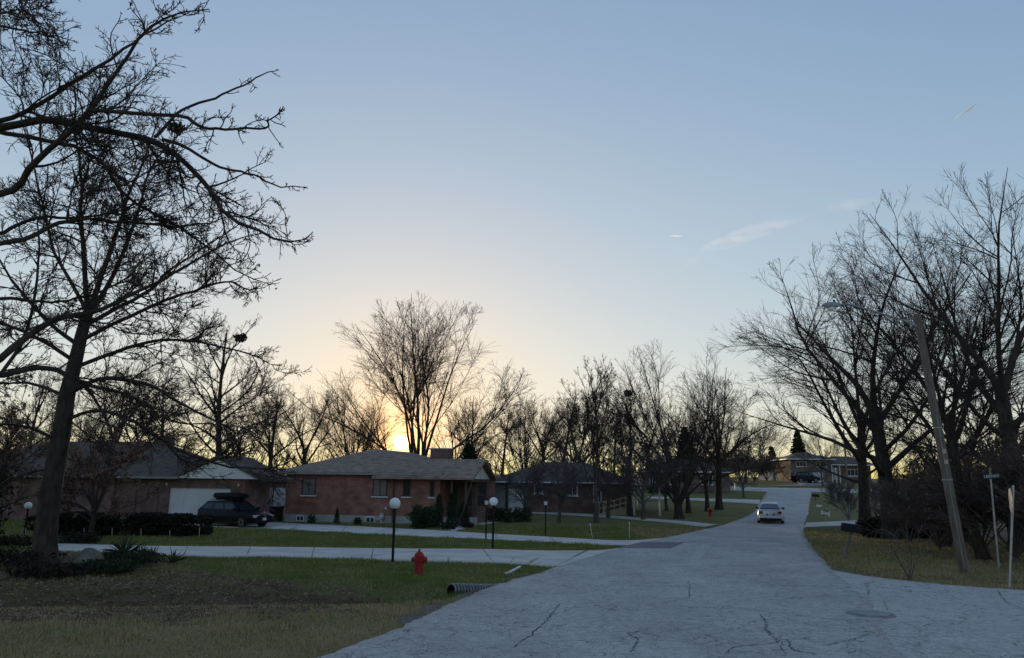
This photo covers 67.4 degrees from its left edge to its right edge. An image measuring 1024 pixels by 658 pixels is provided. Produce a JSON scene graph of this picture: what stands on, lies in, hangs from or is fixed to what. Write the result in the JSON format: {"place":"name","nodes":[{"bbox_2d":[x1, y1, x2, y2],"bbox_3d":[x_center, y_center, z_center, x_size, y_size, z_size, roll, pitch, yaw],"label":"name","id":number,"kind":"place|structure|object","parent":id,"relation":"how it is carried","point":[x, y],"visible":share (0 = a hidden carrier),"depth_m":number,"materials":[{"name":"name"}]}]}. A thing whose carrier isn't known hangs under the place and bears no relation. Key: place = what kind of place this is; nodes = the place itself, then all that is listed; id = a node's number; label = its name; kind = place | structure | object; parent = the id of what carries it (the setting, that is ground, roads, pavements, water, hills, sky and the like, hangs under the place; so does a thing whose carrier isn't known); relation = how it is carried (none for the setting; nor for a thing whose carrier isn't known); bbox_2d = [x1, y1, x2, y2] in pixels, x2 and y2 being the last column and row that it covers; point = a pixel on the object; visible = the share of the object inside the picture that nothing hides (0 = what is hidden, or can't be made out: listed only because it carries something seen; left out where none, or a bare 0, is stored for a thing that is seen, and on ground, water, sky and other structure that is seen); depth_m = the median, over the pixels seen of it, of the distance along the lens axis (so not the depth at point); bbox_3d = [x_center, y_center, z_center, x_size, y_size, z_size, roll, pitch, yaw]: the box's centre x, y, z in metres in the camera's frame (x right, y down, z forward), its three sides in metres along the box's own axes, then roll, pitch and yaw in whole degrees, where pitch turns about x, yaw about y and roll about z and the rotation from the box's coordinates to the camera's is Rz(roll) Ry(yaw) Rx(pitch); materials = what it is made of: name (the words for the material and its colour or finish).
{"place":"outdoors","nodes":[
{"label":"outdoors","id":0,"kind":"place"},
{"bbox_2d":[31,543,618,566],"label":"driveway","id":1,"kind":"structure","parent":0,"point":[550,558],"depth_m":26.91,"materials":[{"name":"concrete"}]},
{"bbox_2d":[185,522,667,545],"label":"house driveway","id":2,"kind":"structure","parent":0,"point":[375,530],"depth_m":40.61,"materials":[{"name":"concrete"}]},
{"bbox_2d":[197,492,273,527],"bbox_3d":[-16.351,10.693,45.537,4.692,1.950,2.080,-5,-13,25],"label":"car","id":3,"kind":"object","parent":2,"relation":"on","point":[235,509],"visible":0.84,"depth_m":44.98,"materials":[{"name":"black paint"}]},
{"bbox_2d":[0,474,1023,657],"bbox_3d":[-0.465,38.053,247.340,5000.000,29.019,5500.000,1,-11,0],"label":"ground","id":4,"kind":"structure","parent":0,"point":[732,512],"depth_m":17.50,"materials":[{"name":"plant"}]},
{"bbox_2d":[0,455,21,542],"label":"shrub","id":5,"kind":"object","parent":4,"relation":"on","point":[2,472],"visible":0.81,"depth_m":26.89,"materials":[{"name":"green plant"}]},
{"bbox_2d":[0,534,32,546],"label":"groundcover","id":6,"kind":"object","parent":4,"relation":"on","point":[15,541],"visible":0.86,"depth_m":28.27,"materials":[{"name":"green plant"}]},
{"bbox_2d":[0,390,37,493],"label":"young oak","id":7,"kind":"object","parent":4,"relation":"on","point":[14,451],"visible":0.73,"depth_m":33.58,"materials":[{"name":"brown plant"}]},
{"bbox_2d":[0,425,49,508],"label":"young oak","id":8,"kind":"object","parent":4,"relation":"on","point":[29,447],"visible":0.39,"depth_m":40.39,"materials":[{"name":"brown plant"}]},
{"bbox_2d":[0,546,67,568],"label":"groundcover","id":9,"kind":"object","parent":4,"relation":"on","point":[14,556],"visible":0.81,"depth_m":19.64,"materials":[{"name":"green plant"}]},
{"bbox_2d":[0,370,90,447],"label":"bare tree","id":10,"kind":"object","parent":4,"relation":"on","point":[37,410],"visible":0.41,"depth_m":65.84,"materials":[{"name":"brown plant"}]},
{"bbox_2d":[0,560,94,579],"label":"groundcover","id":11,"kind":"object","parent":4,"relation":"on","point":[44,568],"visible":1,"depth_m":18.28,"materials":[{"name":"green plant"}]},
{"bbox_2d":[22,390,125,441],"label":"bare tree","id":12,"kind":"object","parent":4,"relation":"on","point":[91,423],"visible":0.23,"depth_m":92.22,"materials":[{"name":"brown plant"}]},
{"bbox_2d":[58,530,104,543],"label":"groundcover","id":13,"kind":"object","parent":4,"relation":"on","point":[85,537],"visible":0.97,"depth_m":30.17,"materials":[{"name":"green plant"}]},
{"bbox_2d":[73,547,103,562],"bbox_3d":[-11.164,6.051,20.294,0.748,0.548,0.746,7,-13,-30],"label":"boulder","id":14,"kind":"object","parent":4,"relation":"on","point":[86,554],"visible":0.51,"depth_m":20.18,"materials":[{"name":"stone"}]},
{"bbox_2d":[31,423,161,533],"bbox_3d":[-17.477,6.498,32.499,4.784,5.163,4.020,3,-12,-12],"label":"young oak","id":15,"kind":"object","parent":4,"relation":"on","point":[69,483],"visible":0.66,"depth_m":32.11,"materials":[{"name":"brown plant"}]},
{"bbox_2d":[73,558,140,574],"bbox_3d":[-10.183,6.030,19.371,1.651,0.467,1.226,1,-11,0],"label":"groundcover","id":16,"kind":"object","parent":4,"relation":"on","point":[102,566],"visible":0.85,"depth_m":19.20,"materials":[{"name":"green plant"}]},
{"bbox_2d":[31,343,195,444],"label":"bare tree","id":17,"kind":"object","parent":4,"relation":"on","point":[93,431],"visible":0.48,"depth_m":69.17,"materials":[{"name":"brown plant"}]},
{"bbox_2d":[22,511,215,536],"bbox_3d":[-18.135,9.007,35.382,8.693,1.260,1.564,1,-11,0],"label":"hedge","id":18,"kind":"object","parent":4,"relation":"on","point":[153,523],"visible":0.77,"depth_m":34.93,"materials":[{"name":"green plant"}]},
{"bbox_2d":[100,530,148,551],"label":"yucca","id":19,"kind":"object","parent":4,"relation":"on","point":[123,544],"visible":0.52,"depth_m":22.77,"materials":[{"name":"green plant"}]},
{"bbox_2d":[101,548,170,564],"bbox_3d":[-10.423,6.247,20.945,2.344,0.540,1.355,1,-11,0],"label":"groundcover","id":20,"kind":"object","parent":4,"relation":"on","point":[140,556],"visible":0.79,"depth_m":20.79,"materials":[{"name":"green plant"}]},
{"bbox_2d":[0,438,293,524],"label":"brick house","id":21,"kind":"structure","parent":4,"relation":"on","point":[173,495],"depth_m":47.88,"materials":[{"name":"brick"}]},
{"bbox_2d":[168,487,230,524],"bbox_3d":[-19.136,11.044,47.008,4.200,2.600,0.100,-2,-12,12],"label":"garage door","id":22,"kind":"structure","parent":21,"relation":"in","point":[183,500],"depth_m":47.20,"materials":[{"name":"paint"}]},
{"bbox_2d":[0,74,311,565],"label":"bare tree","id":23,"kind":"object","parent":4,"relation":"on","point":[45,538],"visible":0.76,"depth_m":20.73,"materials":[{"name":"brown plant"}]},
{"bbox_2d":[0,0,313,455],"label":"bare tree","id":24,"kind":"object","parent":4,"relation":"on","point":[78,124],"visible":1,"depth_m":13.37,"materials":[{"name":"brown plant"}]},
{"bbox_2d":[128,367,212,453],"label":"bare tree","id":25,"kind":"object","parent":4,"relation":"on","point":[187,446],"visible":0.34,"depth_m":74.02,"materials":[{"name":"brown plant"}]},
{"bbox_2d":[153,306,302,456],"bbox_3d":[-22.105,6.480,59.611,11.003,16.072,11.043,8,-13,-32],"label":"bare tree","id":26,"kind":"object","parent":4,"relation":"on","point":[219,388],"visible":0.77,"depth_m":59.33,"materials":[{"name":"brown plant"}]},
{"bbox_2d":[199,393,288,460],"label":"bare tree","id":27,"kind":"object","parent":4,"relation":"on","point":[228,420],"visible":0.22,"depth_m":98.41,"materials":[{"name":"brown plant"}]},
{"bbox_2d":[221,381,328,468],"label":"bare tree","id":28,"kind":"object","parent":4,"relation":"on","point":[270,460],"visible":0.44,"depth_m":82.58,"materials":[{"name":"brown plant"}]},
{"bbox_2d":[268,482,285,515],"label":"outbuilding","id":29,"kind":"structure","parent":4,"relation":"on","point":[281,501],"depth_m":58.20,"materials":[{"name":"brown brick"}]},
{"bbox_2d":[249,383,361,465],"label":"bare tree","id":30,"kind":"object","parent":4,"relation":"on","point":[298,432],"visible":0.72,"depth_m":77.05,"materials":[{"name":"brown plant"}]},
{"bbox_2d":[301,386,402,458],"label":"bare tree","id":31,"kind":"object","parent":4,"relation":"on","point":[347,447],"visible":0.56,"depth_m":93.65,"materials":[{"name":"brown plant"}]},
{"bbox_2d":[317,402,395,456],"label":"bare tree","id":32,"kind":"object","parent":4,"relation":"on","point":[356,445],"visible":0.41,"depth_m":110.66,"materials":[{"name":"brown plant"}]},
{"bbox_2d":[278,448,500,525],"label":"brick house","id":33,"kind":"structure","parent":4,"relation":"on","point":[367,485],"depth_m":51.05,"materials":[{"name":"brick"}]},
{"bbox_2d":[300,478,316,495],"bbox_3d":[-13.649,10.624,51.599,1.166,1.200,0.103,-2,-12,13],"label":"window","id":34,"kind":"structure","parent":33,"relation":"in","point":[305,491],"depth_m":51.61,"materials":[{"name":"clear glass"}]},
{"bbox_2d":[371,479,387,497],"bbox_3d":[-8.683,10.460,50.474,1.166,1.200,0.103,-2,-12,13],"label":"window","id":35,"kind":"structure","parent":33,"relation":"in","point":[379,485],"depth_m":50.51,"materials":[{"name":"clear glass"}]},
{"bbox_2d":[389,498,400,562],"bbox_3d":[-3.689,6.375,23.956,0.350,2.167,0.350,1,-11,0],"label":"globe lamp","id":36,"kind":"object","parent":4,"relation":"on","point":[394,503],"visible":0.99,"depth_m":23.98,"materials":[{"name":"black metal"}]},
{"bbox_2d":[281,291,535,458],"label":"bare tree","id":37,"kind":"object","parent":4,"relation":"on","point":[421,379],"visible":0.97,"depth_m":70.62,"materials":[{"name":"brown plant"}]},
{"bbox_2d":[411,549,426,574],"bbox_3d":[-2.471,6.241,20.516,0.389,0.698,0.389,7,-13,-29],"label":"fire hydrant","id":38,"kind":"object","parent":4,"relation":"on","point":[419,558],"visible":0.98,"depth_m":20.43,"materials":[{"name":"metal"}]},
{"bbox_2d":[405,504,442,528],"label":"shrub","id":39,"kind":"object","parent":4,"relation":"on","point":[428,519],"visible":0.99,"depth_m":44.83,"materials":[{"name":"green plant"}]},
{"bbox_2d":[445,492,458,526],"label":"shrub","id":40,"kind":"object","parent":4,"relation":"on","point":[451,505],"visible":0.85,"depth_m":46.87,"materials":[{"name":"green plant"}]},
{"bbox_2d":[397,573,528,623],"bbox_3d":[-0.699,5.850,16.909,0.754,0.252,9.185,-3,-12,16],"label":"gravel shoulder","id":41,"kind":"object","parent":4,"relation":"on","point":[424,606],"visible":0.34,"depth_m":14.31},
{"bbox_2d":[431,393,513,459],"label":"bare tree","id":42,"kind":"object","parent":4,"relation":"on","point":[470,422],"visible":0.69,"depth_m":102.90,"materials":[{"name":"brown plant"}]},
{"bbox_2d":[447,583,497,595],"bbox_3d":[-0.798,5.873,17.282,0.283,0.433,1.703,-8,-14,38],"label":"culvert pipe","id":43,"kind":"object","parent":4,"relation":"on","point":[458,587],"visible":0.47,"depth_m":16.88,"materials":[{"name":"black plastic"}]},
{"bbox_2d":[478,396,527,475],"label":"bare tree","id":44,"kind":"object","parent":4,"relation":"on","point":[502,459],"visible":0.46,"depth_m":109.13,"materials":[{"name":"brown plant"}]},
{"bbox_2d":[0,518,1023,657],"bbox_3d":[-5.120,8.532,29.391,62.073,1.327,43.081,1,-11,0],"label":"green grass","id":45,"kind":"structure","parent":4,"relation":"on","point":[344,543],"depth_m":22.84,"materials":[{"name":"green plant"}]},
{"bbox_2d":[0,520,1023,657],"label":"dry grass","id":46,"kind":"structure","parent":4,"relation":"on","point":[407,611],"depth_m":13.95,"materials":[{"name":"brown plant"}]},
{"bbox_2d":[0,405,1023,484],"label":"woodland","id":47,"kind":"object","parent":4,"relation":"on","point":[479,452],"visible":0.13,"depth_m":139.50,"materials":[{"name":"brown plant"}]},
{"bbox_2d":[0,536,1023,656],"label":"fallen leaves","id":48,"kind":"object","parent":4,"relation":"on","point":[162,613],"depth_m":17.34,"materials":[{"name":"plant"}]},
{"bbox_2d":[492,449,555,514],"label":"ornamental tree","id":49,"kind":"object","parent":4,"relation":"on","point":[518,491],"visible":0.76,"depth_m":56.67,"materials":[{"name":"brown plant"}]},
{"bbox_2d":[476,392,575,471],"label":"bare tree","id":50,"kind":"object","parent":4,"relation":"on","point":[518,436],"visible":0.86,"depth_m":87.20,"materials":[{"name":"brown plant"}]},
{"bbox_2d":[510,396,584,461],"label":"bare tree","id":51,"kind":"object","parent":4,"relation":"on","point":[535,414],"visible":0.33,"depth_m":111.38,"materials":[{"name":"brown plant"}]},
{"bbox_2d":[522,447,585,522],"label":"ornamental tree","id":52,"kind":"object","parent":4,"relation":"on","point":[569,482],"visible":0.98,"depth_m":54.53,"materials":[{"name":"brown plant"}]},
{"bbox_2d":[529,379,591,461],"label":"bare tree","id":53,"kind":"object","parent":4,"relation":"on","point":[562,418],"visible":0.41,"depth_m":91.47,"materials":[{"name":"brown plant"}]},
{"bbox_2d":[495,462,660,515],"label":"brick house","id":54,"kind":"structure","parent":4,"relation":"on","point":[578,503],"depth_m":65.15,"materials":[{"name":"brick"}]},
{"bbox_2d":[533,395,628,463],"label":"bare tree","id":55,"kind":"object","parent":4,"relation":"on","point":[572,439],"visible":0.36,"depth_m":79.70,"materials":[{"name":"brown plant"}]},
{"bbox_2d":[566,354,620,522],"bbox_3d":[5.886,7.862,55.549,4.042,12.435,4.644,-1,-11,8],"label":"bare tree","id":56,"kind":"object","parent":4,"relation":"on","point":[594,432],"visible":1,"depth_m":55.53,"materials":[{"name":"brown plant"}]},
{"bbox_2d":[571,436,648,517],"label":"ornamental tree","id":57,"kind":"object","parent":4,"relation":"on","point":[606,488],"visible":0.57,"depth_m":60.55,"materials":[{"name":"brown plant"}]},
{"bbox_2d":[504,511,716,526],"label":"neighbour walk","id":58,"kind":"structure","parent":4,"relation":"on","point":[650,519],"depth_m":59.33,"materials":[{"name":"concrete"}]},
{"bbox_2d":[599,496,626,514],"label":"wooden ramp","id":59,"kind":"structure","parent":4,"relation":"on","point":[620,510],"depth_m":63.67,"materials":[{"name":"wood"}]},
{"bbox_2d":[603,382,653,515],"bbox_3d":[9.668,9.843,63.166,4.386,11.257,3.817,-2,-12,12],"label":"bare tree","id":60,"kind":"object","parent":4,"relation":"on","point":[630,509],"visible":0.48,"depth_m":63.23,"materials":[{"name":"brown plant"}]},
{"bbox_2d":[605,431,688,519],"bbox_3d":[10.404,11.239,58.444,6.454,7.048,5.792,0,-11,5],"label":"ornamental tree","id":61,"kind":"object","parent":4,"relation":"on","point":[631,483],"visible":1,"depth_m":58.58,"materials":[{"name":"brown plant"}]},
{"bbox_2d":[647,442,698,510],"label":"ornamental tree","id":62,"kind":"object","parent":4,"relation":"on","point":[665,495],"visible":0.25,"depth_m":68.49,"materials":[{"name":"brown plant"}]},
{"bbox_2d":[589,340,769,518],"bbox_3d":[13.181,8.034,61.914,14.620,14.565,13.192,-6,-13,30],"label":"bare tree","id":63,"kind":"object","parent":4,"relation":"on","point":[678,498],"visible":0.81,"depth_m":60.84,"materials":[{"name":"brown plant"}]},
{"bbox_2d":[636,460,731,492],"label":"brick house","id":64,"kind":"structure","parent":4,"relation":"on","point":[725,487],"depth_m":93.39,"materials":[{"name":"brick"}]},
{"bbox_2d":[654,402,716,512],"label":"bare tree","id":65,"kind":"object","parent":4,"relation":"on","point":[688,507],"visible":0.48,"depth_m":67.38,"materials":[{"name":"brown plant"}]},
{"bbox_2d":[673,424,744,510],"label":"bare tree","id":66,"kind":"object","parent":4,"relation":"on","point":[705,486],"visible":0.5,"depth_m":68.74,"materials":[{"name":"brown plant"}]},
{"bbox_2d":[651,368,785,509],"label":"bare tree","id":67,"kind":"object","parent":4,"relation":"on","point":[718,500],"visible":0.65,"depth_m":70.65,"materials":[{"name":"brown plant"}]},
{"bbox_2d":[721,451,760,497],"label":"ornamental tree","id":68,"kind":"object","parent":4,"relation":"on","point":[750,473],"visible":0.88,"depth_m":86.24,"materials":[{"name":"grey plant"}]},
{"bbox_2d":[731,420,764,483],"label":"bare tree","id":69,"kind":"object","parent":4,"relation":"on","point":[748,450],"visible":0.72,"depth_m":118.24,"materials":[{"name":"brown plant"}]},
{"bbox_2d":[723,410,792,460],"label":"bare tree","id":70,"kind":"object","parent":4,"relation":"on","point":[767,435],"visible":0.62,"depth_m":148.66,"materials":[{"name":"brown plant"}]},
{"bbox_2d":[741,448,780,481],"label":"brush thicket","id":71,"kind":"object","parent":4,"relation":"on","point":[767,463],"visible":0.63,"depth_m":127.42,"materials":[{"name":"brown plant"}]},
{"bbox_2d":[790,431,806,454],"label":"conifer","id":72,"kind":"object","parent":4,"relation":"on","point":[795,447],"visible":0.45,"depth_m":148.30,"materials":[{"name":"green plant"}]},
{"bbox_2d":[800,446,844,486],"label":"ornamental tree","id":73,"kind":"object","parent":4,"relation":"on","point":[824,463],"visible":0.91,"depth_m":109.97,"materials":[{"name":"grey plant"}]},
{"bbox_2d":[796,422,851,456],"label":"bare tree","id":74,"kind":"object","parent":4,"relation":"on","point":[834,446],"visible":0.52,"depth_m":163.50,"materials":[{"name":"brown plant"}]},
{"bbox_2d":[776,453,873,482],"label":"brick house","id":75,"kind":"structure","parent":4,"relation":"on","point":[793,461],"depth_m":129.32,"materials":[{"name":"brick"}]},
{"bbox_2d":[821,480,857,520],"bbox_3d":[25.926,13.589,60.211,3.177,3.419,2.538,4,-12,-17],"label":"bare shrub","id":76,"kind":"object","parent":4,"relation":"on","point":[848,495],"visible":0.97,"depth_m":59.92,"materials":[{"name":"plant"}]},
{"bbox_2d":[745,301,943,526],"bbox_3d":[23.301,5.797,52.547,12.397,15.854,13.722,-8,-14,38],"label":"bare tree","id":77,"kind":"object","parent":4,"relation":"on","point":[863,487],"visible":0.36,"depth_m":51.35,"materials":[{"name":"brown plant"}]},
{"bbox_2d":[841,523,862,558],"bbox_3d":[12.205,7.728,27.609,0.865,1.491,0.414,-3,-12,19],"label":"mailbox","id":78,"kind":"object","parent":4,"relation":"on","point":[851,529],"visible":0.93,"depth_m":27.58,"materials":[{"name":"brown wood"}]},
{"bbox_2d":[706,230,1023,539],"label":"bare tree","id":79,"kind":"object","parent":4,"relation":"on","point":[883,464],"visible":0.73,"depth_m":41.69,"materials":[{"name":"brown plant"}]},
{"bbox_2d":[821,300,969,573],"bbox_3d":[11.453,3.181,22.421,4.504,8.093,0.907,4,-12,-17],"label":"utility pole","id":80,"kind":"object","parent":4,"relation":"on","point":[957,533],"visible":0.95,"depth_m":22.86,"materials":[{"name":"weathered wood"},{"name":"galvanised steel"}]},
{"bbox_2d":[861,516,933,580],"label":"sapling","id":81,"kind":"object","parent":4,"relation":"on","point":[909,576],"visible":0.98,"depth_m":21.32,"materials":[{"name":"plant"}]},
{"bbox_2d":[855,515,945,538],"bbox_3d":[21.158,10.812,41.764,5.126,1.364,1.366,1,-11,0],"label":"hedge","id":82,"kind":"object","parent":4,"relation":"on","point":[871,523],"visible":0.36,"depth_m":41.41,"materials":[{"name":"green plant"}]},
{"bbox_2d":[863,477,941,542],"bbox_3d":[19.038,8.807,37.090,4.589,3.334,3.804,4,-12,-15],"label":"brush thicket","id":83,"kind":"object","parent":4,"relation":"on","point":[883,515],"visible":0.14,"depth_m":36.73,"materials":[{"name":"brown plant"}]},
{"bbox_2d":[807,162,1023,551],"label":"bare tree","id":84,"kind":"object","parent":4,"relation":"on","point":[1000,405],"visible":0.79,"depth_m":33.74,"materials":[{"name":"brown plant"}]},
{"bbox_2d":[826,254,1023,542],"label":"bare tree","id":85,"kind":"object","parent":4,"relation":"on","point":[988,328],"visible":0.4,"depth_m":39.47,"materials":[{"name":"brown plant"}]},
{"bbox_2d":[879,447,983,524],"bbox_3d":[22.465,8.491,39.080,7.019,5.099,5.817,-8,-14,37],"label":"brush thicket","id":86,"kind":"object","parent":4,"relation":"on","point":[903,477],"visible":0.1,"depth_m":40.40,"materials":[{"name":"brown plant"}]},
{"bbox_2d":[848,287,1019,559],"bbox_3d":[15.612,3.580,27.736,6.039,10.544,5.555,-21,-1,-36],"label":"bare tree","id":87,"kind":"object","parent":4,"relation":"on","point":[981,550],"visible":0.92,"depth_m":27.39,"materials":[{"name":"brown plant"}]},
{"bbox_2d":[864,462,1003,550],"bbox_3d":[17.725,7.487,32.171,4.475,3.922,5.399,5,-12,-22],"label":"brush thicket","id":88,"kind":"object","parent":4,"relation":"on","point":[896,497],"visible":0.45,"depth_m":32.55,"materials":[{"name":"brown plant"}]},
{"bbox_2d":[899,443,1023,547],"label":"brush thicket","id":89,"kind":"object","parent":4,"relation":"on","point":[917,491],"visible":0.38,"depth_m":28.95,"materials":[{"name":"brown plant"}]},
{"bbox_2d":[902,352,1023,546],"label":"bare tree","id":90,"kind":"object","parent":4,"relation":"on","point":[950,540],"visible":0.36,"depth_m":35.52,"materials":[{"name":"brown plant"}]},
{"bbox_2d":[915,436,1023,562],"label":"brush thicket","id":91,"kind":"object","parent":4,"relation":"on","point":[1017,551],"visible":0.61,"depth_m":27.12,"materials":[{"name":"brown plant"}]},
{"bbox_2d":[939,432,1023,535],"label":"brush thicket","id":92,"kind":"object","parent":4,"relation":"on","point":[995,487],"visible":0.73,"depth_m":26.86,"materials":[{"name":"brown plant"}]},
{"bbox_2d":[983,468,999,567],"bbox_3d":[15.662,6.158,24.909,0.468,3.259,0.354,5,-12,-20],"label":"street sign","id":93,"kind":"object","parent":4,"relation":"on","point":[990,476],"visible":1,"depth_m":24.99,"materials":[{"name":"metal"}]},
{"bbox_2d":[1008,485,1014,588],"bbox_3d":[12.409,5.175,18.933,0.607,2.590,0.374,8,-13,-32],"label":"road sign","id":94,"kind":"object","parent":4,"relation":"on","point":[1011,499],"visible":0.83,"depth_m":18.92,"materials":[{"name":"metal"}]},
{"bbox_2d":[0,0,1023,478],"label":"sky","id":95,"kind":"structure","parent":0,"point":[609,178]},
{"bbox_2d":[318,491,901,657],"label":"road","id":96,"kind":"structure","parent":0,"point":[748,563],"depth_m":14.20,"materials":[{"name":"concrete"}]},
{"bbox_2d":[619,542,683,547],"bbox_3d":[6.216,9.354,33.274,1.886,0.115,6.185,-4,-12,21],"label":"asphalt patch","id":97,"kind":"object","parent":96,"relation":"on","point":[654,545],"visible":1,"depth_m":33.06,"materials":[{"name":"asphalt"}]},
{"bbox_2d":[755,502,784,523],"bbox_3d":[19.083,13.562,56.779,2.080,1.495,4.700,-3,-12,18],"label":"car","id":98,"kind":"object","parent":96,"relation":"on","point":[770,511],"visible":0.99,"depth_m":54.79,"materials":[{"name":"silver metal"}]},
{"bbox_2d":[846,610,895,617],"bbox_3d":[6.546,5.203,14.018,0.840,0.052,0.840,1,-11,0],"label":"manhole cover","id":99,"kind":"object","parent":96,"relation":"on","point":[872,613],"visible":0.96,"depth_m":13.91,"materials":[{"name":"metal"}]},
{"bbox_2d":[773,482,827,485],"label":"hill driveway","id":100,"kind":"structure","parent":0,"point":[810,484],"depth_m":117.35,"materials":[{"name":"concrete"}]},
{"bbox_2d":[790,472,820,482],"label":"car","id":101,"kind":"object","parent":100,"relation":"on","point":[800,477],"visible":0.92,"depth_m":123.51,"materials":[{"name":"black paint"}]},
{"bbox_2d":[730,487,898,492],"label":"cross road","id":102,"kind":"structure","parent":0,"point":[780,489],"depth_m":99.94,"materials":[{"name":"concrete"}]},
{"bbox_2d":[832,570,1023,657],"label":"side road","id":103,"kind":"structure","parent":0,"point":[978,622],"depth_m":13.81,"materials":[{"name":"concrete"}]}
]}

